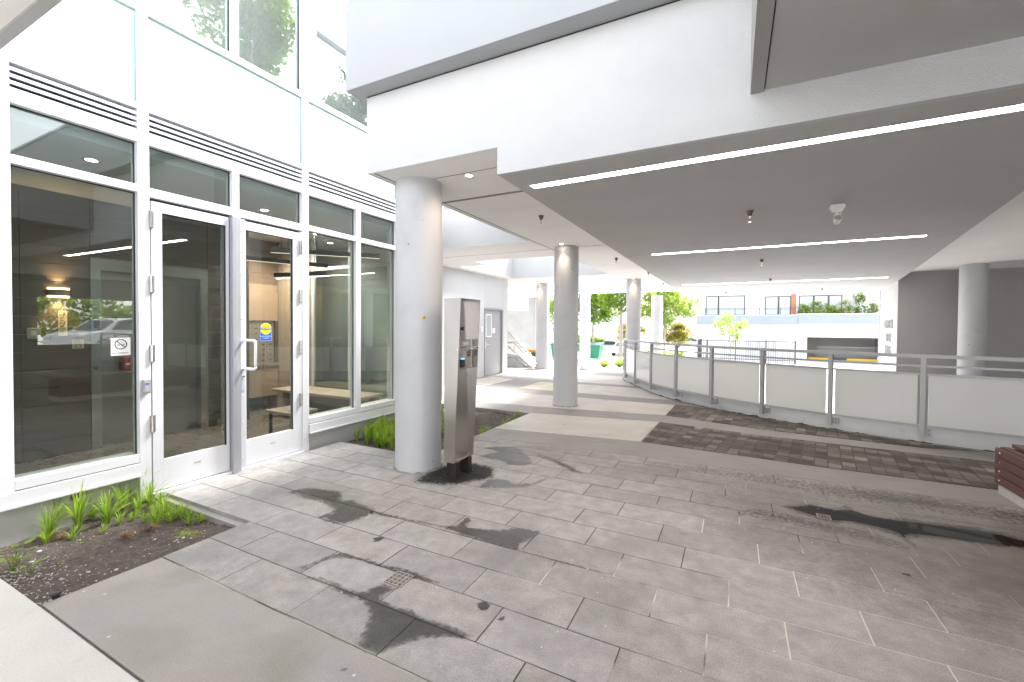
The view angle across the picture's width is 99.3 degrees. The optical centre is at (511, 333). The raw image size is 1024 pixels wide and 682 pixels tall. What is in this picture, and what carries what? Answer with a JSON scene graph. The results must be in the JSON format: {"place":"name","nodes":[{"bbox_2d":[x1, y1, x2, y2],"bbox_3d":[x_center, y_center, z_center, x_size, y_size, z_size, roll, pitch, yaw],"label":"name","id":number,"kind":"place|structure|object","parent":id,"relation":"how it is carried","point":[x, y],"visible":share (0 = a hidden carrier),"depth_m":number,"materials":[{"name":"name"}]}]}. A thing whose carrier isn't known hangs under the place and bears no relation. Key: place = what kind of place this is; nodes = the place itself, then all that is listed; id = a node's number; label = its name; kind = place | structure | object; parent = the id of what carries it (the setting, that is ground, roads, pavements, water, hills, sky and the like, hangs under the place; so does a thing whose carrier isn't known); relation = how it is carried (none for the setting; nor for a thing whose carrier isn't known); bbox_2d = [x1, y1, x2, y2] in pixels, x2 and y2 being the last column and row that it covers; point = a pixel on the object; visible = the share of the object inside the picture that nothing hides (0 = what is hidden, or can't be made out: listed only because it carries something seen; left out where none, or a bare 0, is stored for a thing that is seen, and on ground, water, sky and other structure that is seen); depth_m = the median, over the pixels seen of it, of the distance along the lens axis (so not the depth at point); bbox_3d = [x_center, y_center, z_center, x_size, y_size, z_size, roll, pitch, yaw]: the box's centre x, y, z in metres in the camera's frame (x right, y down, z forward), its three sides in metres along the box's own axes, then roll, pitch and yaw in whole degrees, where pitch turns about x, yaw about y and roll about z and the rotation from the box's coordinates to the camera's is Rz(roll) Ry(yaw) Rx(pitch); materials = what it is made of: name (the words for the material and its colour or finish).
{"place":"outdoors","nodes":[
{"label":"outdoors","id":0,"kind":"place"},
{"bbox_2d":[0,579,138,681],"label":"pale concrete walk","id":1,"kind":"structure","parent":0,"point":[38,643],"depth_m":1.85,"materials":[{"name":"concrete"}]},
{"bbox_2d":[549,368,622,372],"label":"sloping pavement","id":2,"kind":"structure","parent":0,"point":[598,371],"depth_m":17.54,"materials":[{"name":"concrete"}]},
{"bbox_2d":[507,330,535,367],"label":"entrance stairs","id":3,"kind":"structure","parent":2,"relation":"on","point":[517,356],"depth_m":14.79,"materials":[{"name":"concrete"}]},
{"bbox_2d":[579,292,590,370],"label":"concrete column","id":4,"kind":"structure","parent":2,"relation":"on","point":[584,353],"depth_m":17.76,"materials":[{"name":"paint"}]},
{"bbox_2d":[651,295,662,353],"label":"concrete column","id":5,"kind":"structure","parent":2,"relation":"on","point":[656,318],"depth_m":16.46,"materials":[{"name":"paint"}]},
{"bbox_2d":[163,436,1023,681],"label":"stone paving","id":6,"kind":"structure","parent":0,"point":[426,651],"depth_m":2.51,"materials":[{"name":"stone"}]},
{"bbox_2d":[163,497,243,527],"bbox_3d":[-1.891,1.378,4.109,1.240,0.074,1.890,1,1,27],"label":"planter ledge","id":7,"kind":"object","parent":6,"relation":"on","point":[218,519],"visible":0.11,"depth_m":3.24,"materials":[{"name":"grey concrete"}]},
{"bbox_2d":[384,570,413,586],"bbox_3d":[-0.622,1.349,2.395,0.115,0.004,0.115,1,1,27],"label":"floor drain","id":8,"kind":"object","parent":6,"relation":"on","point":[398,578],"visible":1,"depth_m":2.39,"materials":[{"name":"silver metal"}]},
{"bbox_2d":[393,176,442,473],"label":"concrete column","id":9,"kind":"structure","parent":6,"relation":"on","point":[418,260],"depth_m":4.10,"materials":[{"name":"paint"}]},
{"bbox_2d":[346,0,1023,298],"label":"overhead building","id":10,"kind":"structure","parent":9,"relation":"on","point":[507,103],"depth_m":3.44,"materials":[{"name":"white paint"}]},
{"bbox_2d":[508,294,527,310],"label":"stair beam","id":11,"kind":"structure","parent":10,"relation":"attached to","point":[517,303],"depth_m":14.89,"materials":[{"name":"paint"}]},
{"bbox_2d":[530,103,1023,188],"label":"linear light","id":12,"kind":"object","parent":10,"relation":"attached to","point":[961,116],"visible":1,"depth_m":2.76,"materials":[{"name":"white"}]},
{"bbox_2d":[652,235,926,254],"bbox_3d":[3.762,-1.260,6.300,3.354,0.005,0.092,1,1,28],"label":"linear light","id":13,"kind":"object","parent":10,"relation":"attached to","point":[795,244],"visible":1,"depth_m":6.14,"materials":[{"name":"white"}]},
{"bbox_2d":[692,277,887,284],"bbox_3d":[6.734,-1.326,11.141,4.461,0.005,0.092,1,1,29],"label":"linear light","id":14,"kind":"object","parent":10,"relation":"attached to","point":[784,281],"visible":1,"depth_m":10.86,"materials":[{"name":"white"}]},
{"bbox_2d":[829,203,845,224],"bbox_3d":[3.115,-1.138,4.170,0.112,0.182,0.097,1,1,27],"label":"ceiling spotlight","id":15,"kind":"object","parent":10,"relation":"attached to","point":[837,208],"visible":1,"depth_m":4.15,"materials":[{"name":"white plastic"}]},
{"bbox_2d":[750,0,1023,93],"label":"overhead bay","id":16,"kind":"object","parent":10,"relation":"attached to","point":[795,41],"visible":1,"depth_m":2.06,"materials":[{"name":"grey paint"}]},
{"bbox_2d":[411,463,494,485],"bbox_3d":[-0.503,1.322,4.094,0.672,0.001,0.756,1,1,27],"label":"water stain","id":17,"kind":"object","parent":6,"relation":"on","point":[479,472],"visible":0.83,"depth_m":4.05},
{"bbox_2d":[443,298,480,479],"bbox_3d":[-0.474,0.502,4.098,0.196,1.647,0.360,1,1,27],"label":"intercom post","id":18,"kind":"object","parent":6,"relation":"on","point":[461,327],"visible":1,"depth_m":4.05,"materials":[{"name":"silver metal"}]},
{"bbox_2d":[790,505,1023,546],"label":"puddle","id":19,"kind":"object","parent":6,"relation":"on","point":[902,528],"visible":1,"depth_m":3.04,"materials":[{"name":"liquid"}]},
{"bbox_2d":[994,444,1023,508],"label":"slatted bench","id":20,"kind":"object","parent":6,"relation":"on","point":[1009,472],"visible":1,"depth_m":3.54,"materials":[{"name":"wood"}]},
{"bbox_2d":[549,301,642,340],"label":"distant building","id":21,"kind":"structure","parent":0,"point":[607,330],"depth_m":84.91,"materials":[{"name":"grey"}]},
{"bbox_2d":[593,357,620,366],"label":"tall grass","id":22,"kind":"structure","parent":0,"point":[604,363],"depth_m":29.77,"materials":[{"name":"green plant"}]},
{"bbox_2d":[648,294,703,340],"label":"distant building","id":23,"kind":"structure","parent":0,"point":[691,323],"depth_m":85.22,"materials":[{"name":"grey"}]},
{"bbox_2d":[549,293,876,329],"label":"sky","id":24,"kind":"structure","parent":0,"point":[644,321],"materials":[{"name":"white"}]},
{"bbox_2d":[549,330,877,412],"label":"ground","id":25,"kind":"structure","parent":0,"point":[607,354],"depth_m":36.25,"materials":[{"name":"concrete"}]},
{"bbox_2d":[507,297,535,349],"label":"concrete wall","id":26,"kind":"structure","parent":25,"relation":"on","point":[521,327],"depth_m":21.34,"materials":[{"name":"concrete"}]},
{"bbox_2d":[549,299,590,332],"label":"street tree","id":27,"kind":"object","parent":25,"relation":"on","point":[551,304],"visible":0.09,"depth_m":42.01,"materials":[{"name":"green plant"}]},
{"bbox_2d":[578,342,603,360],"bbox_3d":[6.651,1.515,36.809,2.000,1.559,1.328,1,1,27],"label":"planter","id":28,"kind":"object","parent":25,"relation":"on","point":[596,349],"visible":0.45,"depth_m":36.18,"materials":[{"name":"green paint"}]},
{"bbox_2d":[578,293,619,341],"bbox_3d":[7.102,-1.108,38.867,4.817,6.942,4.149,1,1,27],"label":"street tree","id":29,"kind":"object","parent":25,"relation":"on","point":[595,312],"visible":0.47,"depth_m":38.49,"materials":[{"name":"green plant"}]},
{"bbox_2d":[603,340,618,353],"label":"parked car","id":30,"kind":"object","parent":25,"relation":"on","point":[608,344],"visible":0.06,"depth_m":45.61,"materials":[{"name":"grey paint"}]},
{"bbox_2d":[595,293,643,360],"bbox_3d":[8.853,-1.404,35.756,4.042,7.674,3.764,1,1,12],"label":"street tree","id":31,"kind":"object","parent":25,"relation":"on","point":[615,300],"visible":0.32,"depth_m":35.69,"materials":[{"name":"green plant"}]},
{"bbox_2d":[616,322,647,340],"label":"hedge bush","id":32,"kind":"object","parent":25,"relation":"on","point":[643,329],"visible":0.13,"depth_m":49.26,"materials":[{"name":"yellow plant"}]},
{"bbox_2d":[641,291,700,351],"bbox_3d":[12.270,-0.834,35.136,5.472,6.592,4.148,1,1,27],"label":"street tree","id":33,"kind":"object","parent":25,"relation":"on","point":[677,304],"visible":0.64,"depth_m":34.34,"materials":[{"name":"green plant"}]},
{"bbox_2d":[663,321,694,343],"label":"hedge bush","id":34,"kind":"object","parent":25,"relation":"on","point":[679,334],"visible":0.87,"depth_m":48.46,"materials":[{"name":"yellow plant"}]},
{"bbox_2d":[712,312,750,359],"bbox_3d":[15.226,0.494,30.346,2.518,4.146,1.489,1,1,27],"label":"young tree","id":35,"kind":"object","parent":25,"relation":"on","point":[726,318],"visible":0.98,"depth_m":30.19,"materials":[{"name":"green plant"}]},
{"bbox_2d":[697,338,795,363],"bbox_3d":[20.369,1.426,38.226,7.180,1.850,5.430,1,1,27],"label":"picket fence","id":36,"kind":"object","parent":25,"relation":"on","point":[699,349],"visible":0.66,"depth_m":35.73,"materials":[{"name":"black metal"}]},
{"bbox_2d":[623,371,1023,452],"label":"kerb wall","id":37,"kind":"structure","parent":25,"relation":"on","point":[964,440],"depth_m":5.74,"materials":[{"name":"concrete"}]},
{"bbox_2d":[623,338,1023,438],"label":"ramp railing","id":38,"kind":"object","parent":37,"relation":"on","point":[985,405],"visible":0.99,"depth_m":5.71,"materials":[{"name":"grey paint"}]},
{"bbox_2d":[877,290,880,369],"bbox_3d":[11.757,0.632,13.943,0.087,4.200,0.087,1,1,27],"label":"drain pipe","id":39,"kind":"object","parent":25,"relation":"on","point":[879,318],"visible":0.39,"depth_m":13.91,"materials":[{"name":"metal"}]},
{"bbox_2d":[879,267,1023,424],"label":"ramp wall","id":40,"kind":"structure","parent":25,"relation":"on","point":[920,308],"depth_m":10.41,"materials":[{"name":"white paint"}]},
{"bbox_2d":[884,319,892,352],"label":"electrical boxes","id":41,"kind":"object","parent":40,"relation":"attached to","point":[887,339],"visible":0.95,"depth_m":11.89,"materials":[{"name":"metal"}]},
{"bbox_2d":[957,263,989,376],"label":"concrete column","id":42,"kind":"structure","parent":25,"relation":"on","point":[973,307],"depth_m":9.24,"materials":[{"name":"paint"}]},
{"bbox_2d":[442,367,1020,507],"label":"concrete walk","id":43,"kind":"structure","parent":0,"point":[515,384],"depth_m":5.11,"materials":[{"name":"concrete"}]},
{"bbox_2d":[442,266,507,384],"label":"service wall","id":44,"kind":"structure","parent":43,"relation":"on","point":[489,291],"depth_m":11.70,"materials":[{"name":"grey paint"}]},
{"bbox_2d":[484,308,502,376],"bbox_3d":[-0.555,0.238,12.373,0.172,1.880,1.060,1,1,27],"label":"service door","id":45,"kind":"structure","parent":44,"relation":"attached to","point":[493,341],"depth_m":12.39,"materials":[{"name":"grey paint"}]},
{"bbox_2d":[485,310,500,375],"bbox_3d":[-0.567,0.258,12.380,0.045,1.820,0.960,1,1,27],"label":"door leaf","id":46,"kind":"structure","parent":45,"relation":"in","point":[493,351],"depth_m":12.46,"materials":[{"name":"grey paint"}]},
{"bbox_2d":[521,382,552,390],"bbox_3d":[0.830,1.226,10.126,0.906,0.007,1.323,1,1,27],"label":"stained concrete panel","id":47,"kind":"object","parent":43,"relation":"on","point":[546,386],"visible":0.57,"depth_m":10.02,"materials":[{"name":"concrete"}]},
{"bbox_2d":[535,283,548,368],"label":"concrete column","id":48,"kind":"structure","parent":43,"relation":"on","point":[542,325],"depth_m":14.10,"materials":[{"name":"paint"}]},
{"bbox_2d":[442,369,674,441],"bbox_3d":[0.716,1.236,9.507,5.485,0.007,7.240,1,1,27],"label":"concrete panel","id":49,"kind":"object","parent":43,"relation":"on","point":[622,429],"visible":0.74,"depth_m":7.38,"materials":[{"name":"concrete"}]},
{"bbox_2d":[553,245,578,406],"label":"concrete column","id":50,"kind":"structure","parent":43,"relation":"on","point":[565,351],"depth_m":7.50,"materials":[{"name":"paint"}]},
{"bbox_2d":[626,279,641,350],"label":"concrete column","id":51,"kind":"structure","parent":43,"relation":"on","point":[633,307],"depth_m":12.63,"materials":[{"name":"paint"}]},
{"bbox_2d":[623,379,994,451],"bbox_3d":[6.093,1.303,6.018,2.825,0.045,13.515,0,1,-37],"label":"debris line","id":52,"kind":"object","parent":43,"relation":"on","point":[676,399],"visible":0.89,"depth_m":6.06,"materials":[{"name":"soil"}]},
{"bbox_2d":[696,291,878,361],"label":"neighbour building","id":53,"kind":"structure","parent":0,"point":[772,317],"depth_m":40.54,"materials":[{"name":"white"}]},
{"bbox_2d":[706,295,744,314],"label":"window","id":54,"kind":"structure","parent":53,"relation":"in","point":[737,301],"depth_m":43.17,"materials":[{"name":"grey"}]},
{"bbox_2d":[745,331,775,358],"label":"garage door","id":55,"kind":"structure","parent":53,"relation":"in","point":[771,335],"depth_m":40.81,"materials":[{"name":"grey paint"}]},
{"bbox_2d":[765,296,790,314],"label":"window","id":56,"kind":"structure","parent":53,"relation":"in","point":[773,303],"depth_m":41.16,"materials":[{"name":"grey"}]},
{"bbox_2d":[796,303,810,314],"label":"balcony shrub","id":57,"kind":"object","parent":53,"relation":"on","point":[803,306],"visible":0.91,"depth_m":39.31,"materials":[{"name":"green plant"}]},
{"bbox_2d":[808,300,826,313],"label":"balcony shrub","id":58,"kind":"object","parent":53,"relation":"on","point":[817,309],"visible":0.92,"depth_m":38.83,"materials":[{"name":"green plant"}]},
{"bbox_2d":[799,295,841,313],"bbox_3d":[28.091,-2.629,39.697,3.259,1.723,0.093,1,1,27],"label":"window","id":59,"kind":"structure","parent":53,"relation":"in","point":[835,300],"depth_m":39.60,"materials":[{"name":"grey"}]},
{"bbox_2d":[834,300,853,312],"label":"balcony shrub","id":60,"kind":"object","parent":53,"relation":"on","point":[847,308],"visible":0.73,"depth_m":37.93,"materials":[{"name":"green plant"}]},
{"bbox_2d":[852,292,867,312],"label":"balcony shrub","id":61,"kind":"object","parent":53,"relation":"on","point":[861,297],"visible":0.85,"depth_m":37.46,"materials":[{"name":"green plant"}]},
{"bbox_2d":[642,405,997,489],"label":"block paving","id":62,"kind":"structure","parent":0,"point":[921,469],"depth_m":5.00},
{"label":"plaza deck","id":63,"kind":"structure","parent":0,"visible":0},
{"bbox_2d":[0,499,231,606],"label":"soil","id":64,"kind":"structure","parent":63,"relation":"on","point":[104,546],"depth_m":2.78,"materials":[{"name":"soil"}]},
{"bbox_2d":[0,537,38,570],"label":"weed plant","id":65,"kind":"object","parent":64,"relation":"on","point":[13,558],"visible":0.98,"depth_m":2.54,"materials":[{"name":"green plant"}]},
{"bbox_2d":[30,522,63,543],"bbox_3d":[-3.067,1.323,2.882,0.175,0.148,0.215,1,1,7],"label":"grass clump","id":66,"kind":"object","parent":64,"relation":"on","point":[45,538],"visible":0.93,"depth_m":2.88,"materials":[{"name":"plant"}]},
{"bbox_2d":[26,500,75,540],"bbox_3d":[-3.089,1.248,2.930,0.171,0.291,0.255,1,1,13],"label":"grass clump","id":67,"kind":"object","parent":64,"relation":"on","point":[49,521],"visible":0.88,"depth_m":2.93,"materials":[{"name":"plant"}]},
{"bbox_2d":[48,588,62,599],"bbox_3d":[-2.325,1.353,2.219,0.052,0.085,0.052,1,1,27],"label":"rock","id":68,"kind":"object","parent":64,"relation":"on","point":[54,593],"visible":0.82,"depth_m":2.21,"materials":[{"name":"grey stone"}]},
{"bbox_2d":[49,482,107,529],"bbox_3d":[-3.062,1.206,3.069,0.342,0.350,0.309,1,1,25],"label":"grass clump","id":69,"kind":"object","parent":64,"relation":"on","point":[77,506],"visible":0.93,"depth_m":3.07,"materials":[{"name":"plant"}]},
{"bbox_2d":[75,490,136,524],"bbox_3d":[-2.933,1.254,3.161,0.352,0.257,0.346,0,1,-21],"label":"grass clump","id":70,"kind":"object","parent":64,"relation":"on","point":[107,515],"visible":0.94,"depth_m":3.14,"materials":[{"name":"plant"}]},
{"bbox_2d":[99,481,143,512],"bbox_3d":[-2.979,1.232,3.328,0.263,0.285,0.291,0,1,-22],"label":"grass clump","id":71,"kind":"object","parent":64,"relation":"on","point":[123,494],"visible":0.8,"depth_m":3.32,"materials":[{"name":"plant"}]},
{"bbox_2d":[123,492,155,510],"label":"grass clump","id":72,"kind":"object","parent":64,"relation":"on","point":[138,505],"visible":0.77,"depth_m":3.33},
{"bbox_2d":[127,477,173,506],"bbox_3d":[-2.858,1.263,3.450,0.308,0.223,0.313,0,1,-39],"label":"grass clump","id":73,"kind":"object","parent":64,"relation":"on","point":[150,490],"visible":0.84,"depth_m":3.45,"materials":[{"name":"plant"}]},
{"bbox_2d":[141,490,177,508],"bbox_3d":[-2.760,1.298,3.416,0.256,0.163,0.252,0,1,-33],"label":"grass clump","id":74,"kind":"object","parent":64,"relation":"on","point":[159,499],"visible":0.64,"depth_m":3.42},
{"bbox_2d":[151,496,179,517],"bbox_3d":[-2.608,1.306,3.288,0.240,0.164,0.236,1,1,41],"label":"grass clump","id":75,"kind":"object","parent":64,"relation":"on","point":[165,507],"visible":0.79,"depth_m":3.28,"materials":[{"name":"plant"}]},
{"bbox_2d":[164,501,194,518],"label":"grass clump","id":76,"kind":"object","parent":64,"relation":"on","point":[182,510],"visible":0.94,"depth_m":3.25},
{"bbox_2d":[171,528,205,537],"bbox_3d":[-2.241,1.388,3.019,0.257,0.033,0.147,1,1,27],"label":"moss patch","id":77,"kind":"object","parent":64,"relation":"on","point":[182,533],"visible":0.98,"depth_m":3.01,"materials":[{"name":"plant"}]},
{"bbox_2d":[0,0,442,547],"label":"glass storefront","id":78,"kind":"object","parent":63,"relation":"on","point":[252,90],"visible":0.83,"depth_m":4.03,"materials":[{"name":"paint"}]},
{"bbox_2d":[0,0,62,49],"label":"canopy slab","id":79,"kind":"structure","parent":78,"relation":"attached to","point":[18,17],"depth_m":1.99,"materials":[{"name":"paint"}]},
{"bbox_2d":[111,337,130,355],"bbox_3d":[-3.035,0.102,3.378,0.002,0.139,0.122,1,1,27],"label":"no smoking sign","id":80,"kind":"object","parent":78,"relation":"attached to","point":[120,346],"visible":1,"depth_m":3.38,"materials":[{"name":"white paper"}]},
{"bbox_2d":[141,379,150,393],"bbox_3d":[-2.912,0.421,3.467,0.038,0.113,0.052,1,1,27],"label":"card reader","id":81,"kind":"object","parent":78,"relation":"attached to","point":[146,386],"visible":1,"depth_m":3.45,"materials":[{"name":"plastic"}]},
{"bbox_2d":[148,201,229,491],"bbox_3d":[-2.787,0.107,3.783,0.069,2.355,0.626,1,1,27],"label":"door","id":82,"kind":"structure","parent":78,"relation":"in","point":[194,465],"depth_m":3.61,"materials":[{"name":"paint"}]},
{"bbox_2d":[9,107,390,474],"bbox_3d":[-6.122,-0.108,2.976,4.987,2.870,11.350,1,1,27],"label":"lobby interior","id":83,"kind":"object","parent":78,"relation":"in","point":[63,230],"visible":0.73,"depth_m":4.61,"materials":[{"name":"glass"}]},
{"bbox_2d":[26,328,40,338],"bbox_3d":[-4.824,0.001,4.387,0.021,0.110,0.100,1,1,27],"label":"thermostat","id":84,"kind":"object","parent":83,"relation":"attached to","point":[33,333],"visible":1,"depth_m":4.38,"materials":[{"name":"plastic"}]},
{"bbox_2d":[46,287,69,297],"bbox_3d":[-4.712,-0.424,4.532,0.080,0.100,0.170,1,1,27],"label":"wall lamp","id":85,"kind":"object","parent":83,"relation":"attached to","point":[58,292],"visible":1,"depth_m":4.50,"materials":[{"name":"white glass"}]},
{"bbox_2d":[58,311,67,335],"bbox_3d":[-4.731,-0.106,4.585,0.004,0.263,0.070,1,1,27],"label":"wall notice","id":86,"kind":"object","parent":83,"relation":"attached to","point":[62,324],"depth_m":4.58,"materials":[{"name":"beige paper"}]},
{"bbox_2d":[72,339,83,348],"bbox_3d":[-4.679,0.114,4.695,0.004,0.100,0.093,1,1,27],"label":"wall notice","id":87,"kind":"object","parent":83,"relation":"attached to","point":[77,343],"depth_m":4.69,"materials":[{"name":"beige paper"}]},
{"bbox_2d":[89,257,208,449],"bbox_3d":[-4.418,0.214,5.349,0.160,2.125,1.193,1,1,27],"label":"door frame","id":88,"kind":"object","parent":83,"relation":"on","point":[185,347],"visible":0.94,"depth_m":5.23,"materials":[{"name":"silver metal"}]},
{"bbox_2d":[101,272,133,444],"bbox_3d":[-4.592,0.286,5.152,0.030,1.985,0.504,1,1,27],"label":"door leaf","id":89,"kind":"structure","parent":88,"relation":"in","point":[116,288],"depth_m":5.08,"materials":[{"name":"metal"}]},
{"bbox_2d":[120,357,130,370],"bbox_3d":[-4.527,0.355,5.099,0.116,0.150,0.060,1,1,27],"label":"fire pull box","id":90,"kind":"object","parent":88,"relation":"attached to","point":[125,363],"visible":1,"depth_m":5.07,"materials":[{"name":"red paint"}]},
{"bbox_2d":[163,277,195,433],"bbox_3d":[-4.352,0.280,5.601,0.030,1.985,0.504,1,1,27],"label":"door leaf","id":91,"kind":"structure","parent":88,"relation":"in","point":[179,295],"depth_m":5.64,"materials":[{"name":"metal"}]},
{"bbox_2d":[249,283,279,397],"bbox_3d":[-4.245,0.115,7.018,0.370,1.814,0.810,1,1,27],"label":"mailbox cabinet","id":92,"kind":"object","parent":83,"relation":"attached to","point":[263,308],"visible":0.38,"depth_m":7.07,"materials":[{"name":"brown wood"}]},
{"bbox_2d":[246,234,327,267],"bbox_3d":[-3.285,-1.244,6.218,0.035,0.496,1.290,1,1,45],"label":"pendant light","id":93,"kind":"object","parent":83,"relation":"hanging from","point":[277,260],"visible":0.54,"depth_m":6.17,"materials":[{"name":"black plastic"}]},
{"bbox_2d":[265,406,317,433],"bbox_3d":[-2.779,1.120,5.488,0.500,0.330,0.370,1,1,27],"label":"bench","id":94,"kind":"object","parent":83,"relation":"on","point":[284,410],"visible":0.42,"depth_m":5.45,"materials":[{"name":"brown wood"}]},
{"bbox_2d":[274,271,325,277],"bbox_3d":[-3.015,-1.146,6.166,0.908,0.686,0.035,1,1,19],"label":"pendant light","id":95,"kind":"object","parent":83,"relation":"hanging from","point":[311,273],"visible":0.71,"depth_m":6.09,"materials":[{"name":"black plastic"}]},
{"bbox_2d":[270,247,378,258],"bbox_3d":[-2.437,-1.250,5.735,1.316,0.456,0.035,0,1,-20],"label":"pendant light","id":96,"kind":"object","parent":83,"relation":"hanging from","point":[324,253],"visible":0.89,"depth_m":5.73,"materials":[{"name":"black plastic"}]},
{"bbox_2d":[271,386,382,416],"bbox_3d":[-2.751,1.059,6.422,1.800,0.420,0.480,1,1,27],"label":"table","id":97,"kind":"object","parent":83,"relation":"on","point":[321,399],"visible":0.57,"depth_m":6.50,"materials":[{"name":"brown wood"}]},
{"bbox_2d":[311,229,390,412],"bbox_3d":[-2.462,-0.113,6.600,1.640,2.760,0.050,1,1,27],"label":"lobby glass screen","id":98,"kind":"object","parent":83,"relation":"on","point":[313,326],"visible":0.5,"depth_m":6.57,"materials":[{"name":"paint"}]},
{"bbox_2d":[260,323,271,340],"bbox_3d":[-2.482,-0.016,4.390,0.002,0.180,0.121,1,1,27],"label":"caution sign","id":99,"kind":"object","parent":78,"relation":"attached to","point":[265,331],"visible":1,"depth_m":4.39,"materials":[{"name":"blue"}]},
{"bbox_2d":[245,221,302,464],"bbox_3d":[-2.438,0.098,4.470,0.069,2.355,0.626,1,1,27],"label":"door","id":100,"kind":"structure","parent":78,"relation":"in","point":[268,446],"depth_m":4.64,"materials":[{"name":"paint"}]},
{"bbox_2d":[42,558,424,681],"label":"smooth concrete slab","id":101,"kind":"structure","parent":63,"relation":"on","point":[161,620],"depth_m":1.96,"materials":[{"name":"concrete"}]},
{"bbox_2d":[41,606,140,681],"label":"slab joint","id":102,"kind":"object","parent":101,"relation":"on","point":[92,645],"visible":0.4,"depth_m":1.90,"materials":[{"name":"grey concrete"}]},
{"bbox_2d":[163,557,428,681],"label":"slab joint","id":103,"kind":"object","parent":63,"relation":"on","point":[305,624],"visible":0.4,"depth_m":2.02,"materials":[{"name":"concrete"}]},
{"bbox_2d":[346,411,521,450],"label":"soil","id":104,"kind":"structure","parent":63,"relation":"on","point":[483,420],"depth_m":6.41,"materials":[{"name":"soil"}]},
{"bbox_2d":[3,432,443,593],"bbox_3d":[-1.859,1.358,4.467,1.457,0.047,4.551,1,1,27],"label":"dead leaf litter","id":105,"kind":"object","parent":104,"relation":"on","point":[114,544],"visible":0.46,"depth_m":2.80,"materials":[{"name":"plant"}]},
{"bbox_2d":[0,416,508,604],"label":"pebbles","id":106,"kind":"object","parent":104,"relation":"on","point":[116,569],"visible":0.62,"depth_m":2.51,"materials":[{"name":"stone"}]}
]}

